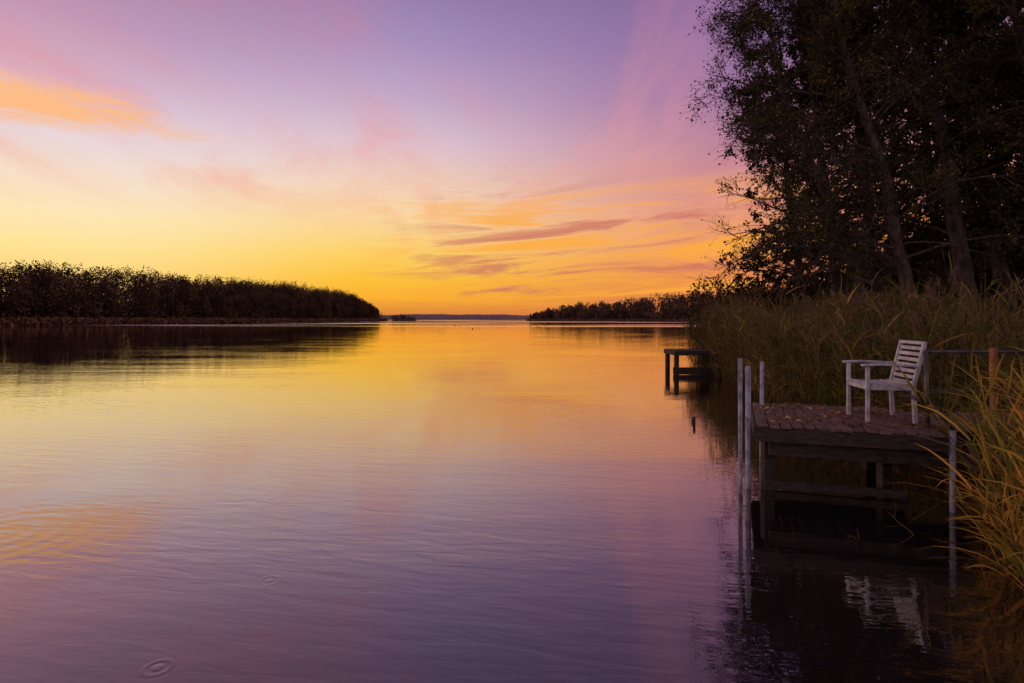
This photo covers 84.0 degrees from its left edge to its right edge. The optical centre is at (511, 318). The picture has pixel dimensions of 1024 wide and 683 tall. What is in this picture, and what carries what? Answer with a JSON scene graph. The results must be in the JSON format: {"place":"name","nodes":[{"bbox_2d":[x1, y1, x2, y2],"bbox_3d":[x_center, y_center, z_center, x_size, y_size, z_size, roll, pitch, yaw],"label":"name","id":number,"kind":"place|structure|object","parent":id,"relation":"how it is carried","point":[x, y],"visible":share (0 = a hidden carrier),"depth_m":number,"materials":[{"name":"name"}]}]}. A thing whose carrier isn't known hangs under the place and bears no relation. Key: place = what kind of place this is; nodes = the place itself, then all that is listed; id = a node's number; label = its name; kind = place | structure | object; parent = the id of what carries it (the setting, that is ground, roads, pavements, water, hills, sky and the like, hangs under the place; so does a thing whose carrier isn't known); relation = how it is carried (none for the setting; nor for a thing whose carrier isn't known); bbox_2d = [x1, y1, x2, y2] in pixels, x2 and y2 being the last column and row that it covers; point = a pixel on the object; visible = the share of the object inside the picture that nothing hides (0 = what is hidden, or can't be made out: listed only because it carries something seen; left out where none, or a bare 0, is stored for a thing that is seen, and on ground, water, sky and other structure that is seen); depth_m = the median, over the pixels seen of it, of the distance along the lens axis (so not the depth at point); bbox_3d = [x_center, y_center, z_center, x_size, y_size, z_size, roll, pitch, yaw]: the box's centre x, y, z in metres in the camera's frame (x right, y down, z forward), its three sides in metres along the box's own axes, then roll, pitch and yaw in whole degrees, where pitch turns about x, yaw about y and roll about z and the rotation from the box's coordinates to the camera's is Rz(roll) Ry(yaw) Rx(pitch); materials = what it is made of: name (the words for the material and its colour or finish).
{"place":"outdoors","nodes":[
{"label":"outdoors","id":0,"kind":"place"},
{"bbox_2d":[379,314,529,319],"bbox_3d":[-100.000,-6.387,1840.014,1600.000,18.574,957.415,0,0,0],"label":"distant hills","id":1,"kind":"structure","parent":0,"point":[466,317],"depth_m":1420.98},
{"bbox_2d":[3,308,988,411],"bbox_3d":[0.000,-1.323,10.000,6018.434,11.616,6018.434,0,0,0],"label":"ground","id":2,"kind":"structure","parent":0,"point":[236,322],"depth_m":216.54,"materials":[{"name":"soil"}]},
{"bbox_2d":[0,259,384,323],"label":"distant forest","id":3,"kind":"object","parent":2,"relation":"on","point":[42,292],"visible":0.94,"depth_m":239.11,"materials":[{"name":"green plant"}]},
{"bbox_2d":[0,316,691,325],"bbox_3d":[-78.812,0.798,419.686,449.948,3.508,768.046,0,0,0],"label":"shoreline reeds","id":4,"kind":"object","parent":2,"relation":"on","point":[24,321],"visible":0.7,"depth_m":228.78,"materials":[{"name":"brown plant"}]},
{"bbox_2d":[525,285,826,320],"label":"distant forest","id":5,"kind":"object","parent":2,"relation":"on","point":[668,308],"visible":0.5,"depth_m":489.39,"materials":[{"name":"green plant"}]},
{"bbox_2d":[679,0,917,314],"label":"alder tree","id":6,"kind":"object","parent":2,"relation":"on","point":[762,124],"visible":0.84,"depth_m":19.68,"materials":[{"name":"green plant"}]},
{"bbox_2d":[715,5,889,305],"bbox_3d":[14.860,-7.219,29.771,8.057,18.312,7.918,0,0,14],"label":"alder tree","id":7,"kind":"object","parent":2,"relation":"on","point":[764,275],"visible":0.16,"depth_m":29.60,"materials":[{"name":"green plant"}]},
{"bbox_2d":[760,32,932,287],"bbox_3d":[19.117,-7.712,30.630,8.942,19.295,7.208,0,0,-35],"label":"alder tree","id":8,"kind":"object","parent":2,"relation":"on","point":[763,271],"visible":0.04,"depth_m":30.92,"materials":[{"name":"green plant"}]},
{"bbox_2d":[713,0,984,306],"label":"alder tree","id":9,"kind":"object","parent":2,"relation":"on","point":[816,99],"visible":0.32,"depth_m":23.35,"materials":[{"name":"green plant"}]},
{"bbox_2d":[686,259,1023,338],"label":"shrub thicket","id":10,"kind":"object","parent":2,"relation":"on","point":[762,290],"visible":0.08,"depth_m":27.79,"materials":[{"name":"green plant"}]},
{"bbox_2d":[781,6,947,306],"bbox_3d":[16.463,-7.404,26.149,8.035,18.684,8.108,0,0,23],"label":"alder tree","id":11,"kind":"object","parent":2,"relation":"on","point":[892,174],"visible":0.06,"depth_m":26.36,"materials":[{"name":"green plant"}]},
{"bbox_2d":[710,0,1023,313],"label":"alder tree","id":12,"kind":"object","parent":2,"relation":"on","point":[893,230],"visible":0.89,"depth_m":18.61,"materials":[{"name":"green plant"}]},
{"bbox_2d":[738,358,1023,512],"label":"wooden dock","id":13,"kind":"object","parent":2,"relation":"on","point":[882,451],"visible":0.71,"depth_m":6.10,"materials":[{"name":"wood"}]},
{"bbox_2d":[842,340,926,423],"bbox_3d":[4.222,0.692,6.476,0.646,0.894,0.574,0,0,10],"label":"garden chair","id":14,"kind":"object","parent":13,"relation":"on","point":[873,384],"visible":0.91,"depth_m":6.33,"materials":[{"name":"white paint"}]},
{"bbox_2d":[753,402,1015,431],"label":"fallen leaves","id":15,"kind":"object","parent":13,"relation":"on","point":[859,417],"visible":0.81,"depth_m":6.55,"materials":[{"name":"brown plant"}]},
{"bbox_2d":[923,348,1023,445],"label":"handrail","id":16,"kind":"object","parent":13,"relation":"attached to","point":[992,351],"visible":0.66,"depth_m":5.91,"materials":[{"name":"wood"}]},
{"bbox_2d":[803,0,1023,326],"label":"alder tree","id":17,"kind":"object","parent":2,"relation":"on","point":[955,226],"visible":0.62,"depth_m":19.63,"materials":[{"name":"green plant"}]},
{"bbox_2d":[803,221,1023,287],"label":"distant forest","id":18,"kind":"object","parent":2,"relation":"on","point":[920,262],"depth_m":38.31,"materials":[{"name":"green plant"}]},
{"bbox_2d":[822,0,1023,307],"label":"alder tree","id":19,"kind":"object","parent":2,"relation":"on","point":[957,31],"visible":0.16,"depth_m":22.32,"materials":[{"name":"green plant"}]},
{"bbox_2d":[841,0,1023,326],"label":"alder tree","id":20,"kind":"object","parent":2,"relation":"on","point":[1006,282],"visible":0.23,"depth_m":21.85,"materials":[{"name":"green plant"}]},
{"bbox_2d":[869,0,1023,303],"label":"alder tree","id":21,"kind":"object","parent":2,"relation":"on","point":[969,243],"visible":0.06,"depth_m":25.66,"materials":[{"name":"green plant"}]},
{"bbox_2d":[908,2,1023,304],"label":"alder tree","id":22,"kind":"object","parent":2,"relation":"on","point":[1016,263],"visible":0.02,"depth_m":28.25,"materials":[{"name":"green plant"}]},
{"bbox_2d":[923,0,1023,267],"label":"alder tree","id":23,"kind":"object","parent":2,"relation":"on","point":[1017,19],"visible":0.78,"depth_m":17.38,"materials":[{"name":"green plant"}]},
{"bbox_2d":[953,0,1023,291],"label":"alder tree","id":24,"kind":"object","parent":2,"relation":"on","point":[1017,270],"visible":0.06,"depth_m":24.61,"materials":[{"name":"green plant"}]},
{"bbox_2d":[985,0,1023,307],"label":"alder tree","id":25,"kind":"object","parent":2,"relation":"on","point":[1021,265],"visible":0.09,"depth_m":22.18,"materials":[{"name":"green plant"}]},
{"bbox_2d":[990,2,1023,280],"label":"alder tree","id":26,"kind":"object","parent":2,"relation":"on","point":[1018,251],"visible":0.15,"depth_m":26.43,"materials":[{"name":"green plant"}]},
{"bbox_2d":[0,0,1022,314],"label":"sky","id":27,"kind":"structure","parent":0,"point":[454,157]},
{"bbox_2d":[0,320,1023,682],"bbox_3d":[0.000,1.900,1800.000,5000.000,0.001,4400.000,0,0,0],"label":"lake water","id":28,"kind":"structure","parent":0,"point":[426,502],"depth_m":5.23,"materials":[{"name":"liquid"}]},
{"bbox_2d":[389,313,415,320],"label":"wooded islet","id":29,"kind":"object","parent":28,"relation":"in","point":[403,317],"visible":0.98,"depth_m":587.99,"materials":[{"name":"plant"}]},
{"bbox_2d":[664,349,731,374],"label":"jetty","id":30,"kind":"object","parent":28,"relation":"in","point":[677,369],"visible":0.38,"depth_m":19.35,"materials":[{"name":"brown wood"}]},
{"bbox_2d":[680,249,1023,468],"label":"reed bed","id":31,"kind":"object","parent":28,"relation":"in","point":[789,349],"visible":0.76,"depth_m":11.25,"materials":[{"name":"green plant"}]},
{"bbox_2d":[846,502,1023,583],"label":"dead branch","id":32,"kind":"object","parent":28,"relation":"in","point":[907,529],"visible":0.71,"depth_m":5.01,"materials":[{"name":"brown wood"}]},
{"bbox_2d":[865,331,1023,590],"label":"reed bed","id":33,"kind":"object","parent":28,"relation":"in","point":[1012,471],"visible":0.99,"depth_m":4.32,"materials":[{"name":"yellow plant"}]}
]}

